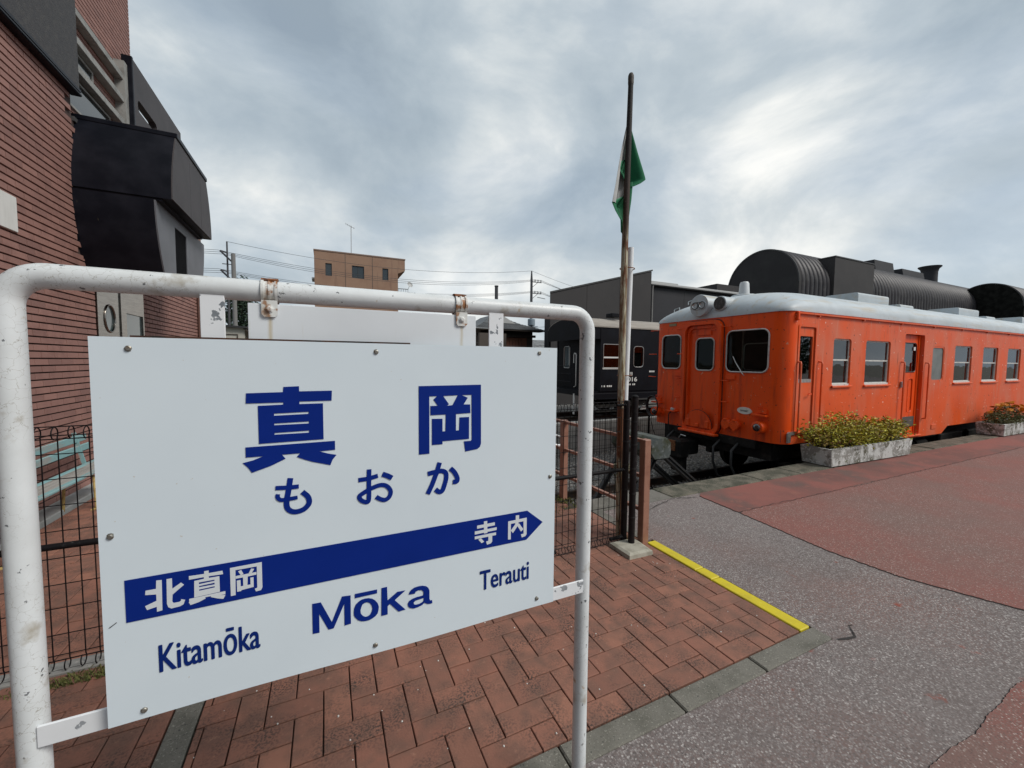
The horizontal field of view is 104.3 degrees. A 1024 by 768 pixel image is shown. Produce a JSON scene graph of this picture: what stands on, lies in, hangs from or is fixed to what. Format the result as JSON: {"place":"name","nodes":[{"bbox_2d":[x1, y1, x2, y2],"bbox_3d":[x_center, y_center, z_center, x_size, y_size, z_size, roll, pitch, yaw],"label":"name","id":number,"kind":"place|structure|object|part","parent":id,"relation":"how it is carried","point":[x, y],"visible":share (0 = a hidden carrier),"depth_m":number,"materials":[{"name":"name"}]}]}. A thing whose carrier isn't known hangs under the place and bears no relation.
{"place":"outdoors","nodes":[
{"label":"outdoors","id":0,"kind":"place"},
{"bbox_2d":[312,249,412,311],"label":"apartment house","id":1,"kind":"structure","parent":0,"point":[379,271],"depth_m":41.51,"materials":[{"name":"brown"}]},
{"bbox_2d":[325,263,331,275],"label":"window","id":2,"kind":"structure","parent":1,"relation":"in","point":[328,266],"depth_m":40.43,"materials":[{"name":"grey"}]},
{"bbox_2d":[352,266,363,278],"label":"window","id":3,"kind":"structure","parent":1,"relation":"in","point":[359,270],"depth_m":41.63,"materials":[{"name":"grey glass"}]},
{"bbox_2d":[382,268,387,280],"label":"window","id":4,"kind":"structure","parent":1,"relation":"in","point":[384,271],"depth_m":42.77,"materials":[{"name":"grey glass"}]},
{"bbox_2d":[0,498,798,767],"bbox_3d":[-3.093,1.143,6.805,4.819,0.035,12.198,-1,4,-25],"label":"brick pavement","id":5,"kind":"structure","parent":0,"point":[677,614],"depth_m":1.93,"materials":[{"name":"red brick"}]},
{"bbox_2d":[0,432,96,569],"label":"bench","id":6,"kind":"object","parent":5,"relation":"on","point":[51,487],"visible":0.52,"depth_m":3.89,"materials":[{"name":"teal paint"}]},
{"bbox_2d":[0,0,211,550],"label":"station building","id":7,"kind":"structure","parent":5,"relation":"on","point":[97,169],"depth_m":4.63,"materials":[{"name":"red brick"},{"name":"black steel"},{"name":"glass"}]},
{"bbox_2d":[78,55,93,82],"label":"upper window","id":8,"kind":"structure","parent":7,"relation":"in","point":[81,63],"depth_m":5.93,"materials":[{"name":"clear glass"}]},
{"bbox_2d":[70,83,110,119],"bbox_3d":[-6.316,-4.132,5.856,0.030,0.450,1.600,-1,4,-25],"label":"upper window","id":9,"kind":"structure","parent":7,"relation":"in","point":[86,105],"depth_m":5.94,"materials":[{"name":"clear glass"}]},
{"bbox_2d":[0,263,594,767],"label":"station name board","id":10,"kind":"object","parent":5,"relation":"on","point":[290,489],"visible":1,"depth_m":0.94,"materials":[{"name":"white paint"}]},
{"bbox_2d":[0,400,629,689],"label":"fence","id":11,"kind":"object","parent":5,"relation":"on","point":[64,667],"visible":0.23,"depth_m":2.00,"materials":[{"name":"brown metal"}]},
{"bbox_2d":[0,495,644,699],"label":"weeds","id":12,"kind":"object","parent":5,"relation":"on","point":[77,678],"visible":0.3,"depth_m":1.92,"materials":[{"name":"green plant"}]},
{"bbox_2d":[193,555,756,760],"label":"stone crumbs","id":13,"kind":"object","parent":5,"relation":"on","point":[469,649],"visible":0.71,"depth_m":1.85,"materials":[{"name":"grey"}]},
{"bbox_2d":[151,541,831,767],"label":"kerb","id":14,"kind":"structure","parent":5,"relation":"on","point":[602,740],"depth_m":1.79,"materials":[{"name":"concrete"}]},
{"bbox_2d":[615,72,633,535],"bbox_3d":[0.970,-0.615,3.443,0.082,3.986,0.064,-1,4,-25],"label":"flag pole","id":15,"kind":"object","parent":5,"relation":"on","point":[623,309],"visible":0.88,"depth_m":3.41,"materials":[{"name":"grey metal"}]},
{"bbox_2d":[613,463,629,489],"bbox_3d":[0.957,0.833,3.556,0.222,0.244,0.135,-1,4,-25],"label":"rope","id":16,"kind":"object","parent":15,"relation":"attached to","point":[617,473],"visible":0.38,"depth_m":3.50,"materials":[{"name":"black"}]},
{"bbox_2d":[612,130,645,232],"bbox_3d":[0.974,-1.758,3.415,0.353,0.950,0.112,-1,4,-25],"label":"flag","id":17,"kind":"object","parent":15,"relation":"attached to","point":[637,176],"visible":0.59,"depth_m":3.43,"materials":[{"name":"green fabric"}]},
{"bbox_2d":[625,247,633,399],"bbox_3d":[1.021,0.084,3.577,0.089,2.576,0.053,-1,4,-25],"label":"white pole","id":18,"kind":"object","parent":5,"relation":"on","point":[629,293],"visible":0.32,"depth_m":3.52,"materials":[{"name":"white metal"}]},
{"bbox_2d":[609,395,652,559],"bbox_3d":[0.995,0.741,3.250,0.267,1.300,0.265,-1,4,-25],"label":"fence post","id":19,"kind":"object","parent":5,"relation":"on","point":[631,547],"visible":0.99,"depth_m":3.27,"materials":[{"name":"black painted steel"},{"name":"concrete"}]},
{"bbox_2d":[478,333,505,346],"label":"brown screen wall","id":20,"kind":"structure","parent":0,"point":[482,339],"depth_m":28.75,"materials":[{"name":"grey"}]},
{"bbox_2d":[532,340,543,347],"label":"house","id":21,"kind":"structure","parent":0,"point":[538,343],"depth_m":45.26,"materials":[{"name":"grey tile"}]},
{"bbox_2d":[128,0,1023,339],"label":"sky","id":22,"kind":"structure","parent":0,"point":[452,137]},
{"bbox_2d":[556,400,656,417],"bbox_3d":[21.958,1.115,23.368,60.500,0.760,6.400,-1,4,-25],"label":"raised track bed","id":23,"kind":"object","parent":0,"point":[569,407],"depth_m":16.33,"materials":[{"name":"grey gravel"}]},
{"bbox_2d":[556,407,651,421],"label":"railway track","id":24,"kind":"structure","parent":23,"relation":"on","point":[560,415],"depth_m":13.43,"materials":[{"name":"metal"}]},
{"bbox_2d":[548,313,659,413],"bbox_3d":[4.949,-0.660,14.161,7.050,3.240,2.634,-1,4,-25],"label":"brake van","id":25,"kind":"object","parent":24,"relation":"on","point":[644,344],"visible":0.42,"depth_m":12.45,"materials":[{"name":"black paint"}]},
{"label":"end window","id":26,"kind":"part","parent":25,"relation":"part of","materials":[{"name":"glass"}]},
{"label":"window","id":27,"kind":"part","parent":25,"relation":"part of","materials":[{"name":"glass"}]},
{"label":"window","id":28,"kind":"part","parent":25,"relation":"part of","materials":[{"name":"glass"}]},
{"bbox_2d":[575,490,675,536],"bbox_3d":[1.435,1.769,4.219,1.174,0.903,0.980,-1,4,-25],"label":"apron","id":29,"kind":"object","parent":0,"point":[654,495],"visible":0.2,"depth_m":4.37,"materials":[{"name":"concrete"}]},
{"bbox_2d":[555,445,771,503],"bbox_3d":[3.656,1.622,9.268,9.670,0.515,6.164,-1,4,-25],"label":"ballast","id":30,"kind":"structure","parent":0,"point":[660,465],"depth_m":9.09,"materials":[{"name":"gravel"}]},
{"bbox_2d":[556,415,661,457],"bbox_3d":[4.197,1.273,11.136,9.030,0.980,0.062,-1,4,-25],"label":"fence","id":31,"kind":"object","parent":30,"relation":"on","point":[648,432],"visible":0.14,"depth_m":10.31,"materials":[{"name":"black metal"}]},
{"bbox_2d":[555,460,771,501],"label":"railway track","id":32,"kind":"structure","parent":30,"relation":"on","point":[700,474],"depth_m":8.19,"materials":[{"name":"metal"}]},
{"bbox_2d":[593,429,696,498],"bbox_3d":[2.426,1.421,6.738,2.007,1.226,0.940,-1,4,-25],"label":"buffer stop","id":33,"kind":"object","parent":32,"relation":"on","point":[660,448],"visible":0.5,"depth_m":6.39,"materials":[{"name":"grey metal"}]},
{"bbox_2d":[646,281,1023,476],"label":"railcar","id":34,"kind":"object","parent":32,"relation":"on","point":[744,374],"visible":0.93,"depth_m":7.46,"materials":[{"name":"orange paint"}]},
{"bbox_2d":[661,334,681,368],"bbox_3d":[3.274,-0.659,8.167,0.028,0.703,0.512,-1,4,-25],"label":"front window","id":35,"kind":"structure","parent":34,"relation":"in","point":[675,334],"depth_m":8.10,"materials":[{"name":"clear glass"}]},
{"bbox_2d":[688,330,716,426],"bbox_3d":[3.612,-0.104,7.520,0.049,1.900,0.635,-1,4,-25],"label":"gangway door","id":36,"kind":"structure","parent":34,"relation":"in","point":[702,383],"depth_m":7.53,"materials":[{"name":"orange paint"}]},
{"bbox_2d":[695,337,714,370],"bbox_3d":[3.618,-0.557,7.461,0.028,0.628,0.422,-1,4,-25],"label":"window frame","id":37,"kind":"structure","parent":34,"relation":"in","point":[713,339],"depth_m":7.42,"materials":[{"name":"clear glass"}]},
{"bbox_2d":[725,328,769,372],"bbox_3d":[3.955,-0.555,6.707,0.028,0.738,0.772,-1,4,-25],"label":"driver window","id":38,"kind":"structure","parent":34,"relation":"in","point":[767,330],"depth_m":6.68,"materials":[{"name":"clear glass"}]},
{"bbox_2d":[795,327,814,430],"bbox_3d":[4.698,-0.070,6.374,0.420,1.665,0.089,-1,4,-25],"label":"crew door","id":39,"kind":"structure","parent":34,"relation":"in","point":[806,351],"depth_m":6.41,"materials":[{"name":"orange paint"}]},
{"bbox_2d":[830,339,851,387],"bbox_3d":[5.623,-0.359,6.793,0.610,0.840,0.090,-1,4,-25],"label":"side window","id":40,"kind":"structure","parent":34,"relation":"in","point":[841,346],"depth_m":6.84,"materials":[{"name":"clear glass"}]},
{"bbox_2d":[863,341,890,386],"bbox_3d":[6.694,-0.375,7.292,0.935,0.840,0.090,-1,4,-25],"label":"side window","id":41,"kind":"structure","parent":34,"relation":"in","point":[876,360],"depth_m":7.34,"materials":[{"name":"clear glass"}]},
{"bbox_2d":[900,335,918,434],"bbox_3d":[7.880,0.025,7.954,0.720,2.000,0.041,-1,4,-25],"label":"passenger door","id":42,"kind":"structure","parent":34,"relation":"in","point":[911,343],"depth_m":8.00,"materials":[{"name":"orange paint"}]},
{"bbox_2d":[931,346,944,380],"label":"side window","id":43,"kind":"structure","parent":34,"relation":"in","point":[938,352],"depth_m":8.34,"materials":[{"name":"grey glass"}]},
{"bbox_2d":[952,346,972,383],"bbox_3d":[10.007,-0.426,8.836,0.955,0.852,0.090,-1,4,-25],"label":"side window","id":44,"kind":"structure","parent":34,"relation":"in","point":[961,363],"depth_m":8.89,"materials":[{"name":"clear glass"}]},
{"bbox_2d":[980,347,998,382],"bbox_3d":[11.373,-0.451,9.472,0.955,0.852,0.090,-1,4,-25],"label":"side window","id":45,"kind":"structure","parent":34,"relation":"in","point":[989,354],"depth_m":9.53,"materials":[{"name":"clear glass"}]},
{"bbox_2d":[1005,349,1020,381],"bbox_3d":[12.739,-0.475,10.108,0.955,0.852,0.090,-1,4,-25],"label":"side window","id":46,"kind":"structure","parent":34,"relation":"in","point":[1013,354],"depth_m":10.17,"materials":[{"name":"clear glass"}]},
{"bbox_2d":[697,284,738,292],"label":"annex block","id":47,"kind":"structure","parent":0,"point":[723,287],"depth_m":34.83,"materials":[{"name":"grey metal"}]},
{"bbox_2d":[586,639,982,767],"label":"asphalt platform","id":48,"kind":"structure","parent":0,"point":[832,703],"depth_m":1.71,"materials":[{"name":"grey asphalt"}]},
{"bbox_2d":[604,493,1023,720],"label":"asphalt platform","id":49,"kind":"structure","parent":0,"point":[964,653],"depth_m":2.57,"materials":[{"name":"grey asphalt"}]},
{"bbox_2d":[838,632,855,639],"bbox_3d":[1.905,1.435,2.253,0.150,0.001,0.040,-1,4,-25],"label":"pavement crack","id":50,"kind":"object","parent":49,"relation":"on","point":[851,637],"visible":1,"depth_m":2.25,"materials":[{"name":"grey"}]},
{"bbox_2d":[700,433,1023,511],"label":"red asphalt","id":51,"kind":"structure","parent":49,"relation":"on","point":[740,498],"depth_m":5.49,"materials":[{"name":"red asphalt"}]},
{"bbox_2d":[702,497,1023,610],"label":"tar joint","id":52,"kind":"object","parent":49,"relation":"on","point":[874,567],"visible":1,"depth_m":2.99,"materials":[{"name":"grey asphalt"}]},
{"bbox_2d":[741,447,1023,609],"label":"red asphalt","id":53,"kind":"structure","parent":49,"relation":"on","point":[958,527],"depth_m":3.86,"materials":[{"name":"red asphalt"}]},
{"bbox_2d":[741,447,1020,511],"bbox_3d":[7.847,1.226,6.673,12.080,0.001,0.043,-1,4,-25],"label":"pavement crack","id":54,"kind":"object","parent":53,"relation":"on","point":[866,483],"visible":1,"depth_m":5.14,"materials":[{"name":"grey"}]},
{"bbox_2d":[929,681,1021,767],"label":"tar joint","id":55,"kind":"object","parent":49,"relation":"on","point":[978,728],"visible":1,"depth_m":1.71,"materials":[{"name":"grey asphalt"}]},
{"bbox_2d":[930,681,1023,767],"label":"red asphalt","id":56,"kind":"structure","parent":49,"relation":"on","point":[996,740],"depth_m":1.63,"materials":[{"name":"red asphalt"}]},
{"bbox_3d":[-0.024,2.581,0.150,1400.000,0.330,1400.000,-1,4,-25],"label":"ground","id":57,"kind":"structure","parent":0,"visible":0},
{"bbox_2d":[220,241,237,325],"bbox_3d":[-19.906,-4.806,28.305,1.932,10.770,0.657,3,4,32],"label":"utility pole","id":58,"kind":"object","parent":57,"relation":"on","point":[232,260],"visible":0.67,"depth_m":27.66,"materials":[{"name":"grey concrete"}]},
{"bbox_2d":[226,325,248,337],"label":"house","id":59,"kind":"structure","parent":57,"relation":"on","point":[232,331],"depth_m":27.35,"materials":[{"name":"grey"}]},
{"bbox_2d":[225,275,257,326],"bbox_3d":[-23.149,-4.607,34.137,6.563,9.645,6.761,-1,4,-25],"label":"conifer","id":60,"kind":"object","parent":57,"relation":"on","point":[242,311],"visible":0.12,"depth_m":33.56,"materials":[{"name":"green plant"}]},
{"bbox_2d":[494,285,497,298],"bbox_3d":[-1.504,-4.532,37.704,0.367,9.470,0.367,-1,4,-25],"label":"utility pole","id":61,"kind":"object","parent":57,"relation":"on","point":[496,291],"visible":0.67,"depth_m":37.33,"materials":[{"name":"grey concrete"}]},
{"bbox_2d":[476,316,543,346],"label":"tiled house","id":62,"kind":"structure","parent":57,"relation":"on","point":[523,337],"depth_m":33.69,"materials":[{"name":"grey tile"}]},
{"bbox_2d":[528,271,544,327],"bbox_3d":[2.425,-5.461,39.234,2.103,11.220,0.774,-1,4,-25],"label":"utility pole","id":63,"kind":"object","parent":57,"relation":"on","point":[531,322],"visible":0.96,"depth_m":38.91,"materials":[{"name":"grey"}]},
{"bbox_2d":[223,252,521,283],"bbox_3d":[-8.954,-9.381,33.700,25.637,1.384,0.024,-1,4,-26],"label":"power line","id":64,"kind":"object","parent":63,"relation":"attached to","point":[384,279],"visible":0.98,"depth_m":33.02,"materials":[{"name":"grey metal"}]},
{"bbox_2d":[222,269,529,293],"bbox_3d":[-9.249,-8.323,33.628,25.507,1.232,0.024,-1,4,-26],"label":"power line","id":65,"kind":"object","parent":63,"relation":"attached to","point":[325,285],"visible":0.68,"depth_m":29.99,"materials":[{"name":"grey"}]},
{"bbox_2d":[231,242,523,272],"bbox_3d":[-9.261,-10.297,33.720,24.684,1.162,0.024,-1,4,-25],"label":"power line","id":66,"kind":"object","parent":63,"relation":"attached to","point":[393,268],"visible":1,"depth_m":33.81,"materials":[{"name":"grey metal"}]},
{"bbox_2d":[220,250,534,281],"bbox_3d":[-9.216,-9.451,33.573,25.557,1.234,0.024,-1,4,-26],"label":"power line","id":67,"kind":"object","parent":63,"relation":"attached to","point":[357,274],"visible":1,"depth_m":31.75,"materials":[{"name":"grey"}]},
{"bbox_2d":[226,271,537,295],"bbox_3d":[-8.987,-8.269,33.754,25.587,1.350,0.024,-1,4,-26],"label":"power line","id":68,"kind":"object","parent":63,"relation":"attached to","point":[450,295],"visible":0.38,"depth_m":32.89,"materials":[{"name":"grey"}]},
{"bbox_2d":[226,254,539,284],"bbox_3d":[-8.692,-9.309,33.826,25.718,1.537,0.024,-1,4,-26],"label":"power line","id":69,"kind":"object","parent":63,"relation":"attached to","point":[368,279],"visible":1,"depth_m":32.14,"materials":[{"name":"grey metal"}]},
{"bbox_2d":[550,270,652,403],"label":"shed","id":70,"kind":"structure","parent":57,"relation":"on","point":[599,299],"depth_m":20.73,"materials":[{"name":"grey metal"}]},
{"bbox_2d":[555,419,650,543],"bbox_3d":[0.451,1.284,4.686,0.071,1.800,2.948,-1,4,-28],"label":"guard rail","id":71,"kind":"object","parent":57,"relation":"on","point":[643,475],"visible":0.42,"depth_m":3.39,"materials":[{"name":"metal"}]},
{"bbox_2d":[555,416,665,456],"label":"retaining wall","id":72,"kind":"structure","parent":57,"relation":"on","point":[656,427],"depth_m":10.52,"materials":[{"name":"grey concrete"}]},
{"bbox_2d":[544,281,738,399],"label":"shed","id":73,"kind":"structure","parent":57,"relation":"on","point":[667,299],"depth_m":23.30,"materials":[{"name":"grey metal"}]},
{"bbox_2d":[652,434,1001,497],"bbox_3d":[11.885,1.605,9.448,24.530,1.016,0.347,-1,4,-25],"label":"platform coping","id":74,"kind":"object","parent":57,"relation":"on","point":[686,489],"visible":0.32,"depth_m":5.49,"materials":[{"name":"grey concrete"}]},
{"bbox_2d":[800,437,912,466],"bbox_3d":[5.662,1.076,6.503,2.320,0.275,0.440,-1,4,-23],"label":"planter","id":75,"kind":"object","parent":74,"relation":"on","point":[828,457],"visible":0.81,"depth_m":6.17,"materials":[{"name":"grey concrete"}]},
{"bbox_2d":[796,410,879,448],"bbox_3d":[5.143,0.722,6.256,1.746,0.672,0.811,-1,4,-25],"label":"shrub","id":76,"kind":"object","parent":75,"relation":"on","point":[841,434],"visible":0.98,"depth_m":6.09,"materials":[{"name":"green plant"}]},
{"bbox_2d":[855,415,916,444],"bbox_3d":[6.165,0.775,6.737,1.726,0.583,0.890,-1,4,-25],"label":"shrub","id":77,"kind":"object","parent":75,"relation":"in","point":[889,430],"visible":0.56,"depth_m":6.61,"materials":[{"name":"green plant"}]},
{"bbox_2d":[975,419,1023,435],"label":"planter","id":78,"kind":"object","parent":74,"relation":"on","point":[998,429],"visible":0.76,"depth_m":8.75,"materials":[{"name":"grey concrete"}]},
{"bbox_2d":[981,401,1023,426],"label":"flower clump","id":79,"kind":"object","parent":78,"relation":"on","point":[991,416],"visible":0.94,"depth_m":8.87,"materials":[{"name":"orange plant"}]},
{"bbox_2d":[728,249,975,309],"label":"barrel hall","id":80,"kind":"structure","parent":57,"relation":"on","point":[771,271],"depth_m":38.85,"materials":[{"name":"grey metal"}]},
{"bbox_2d":[967,283,1023,317],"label":"barrel hall","id":81,"kind":"structure","parent":57,"relation":"on","point":[996,300],"depth_m":49.52,"materials":[{"name":"grey metal"}]}
]}

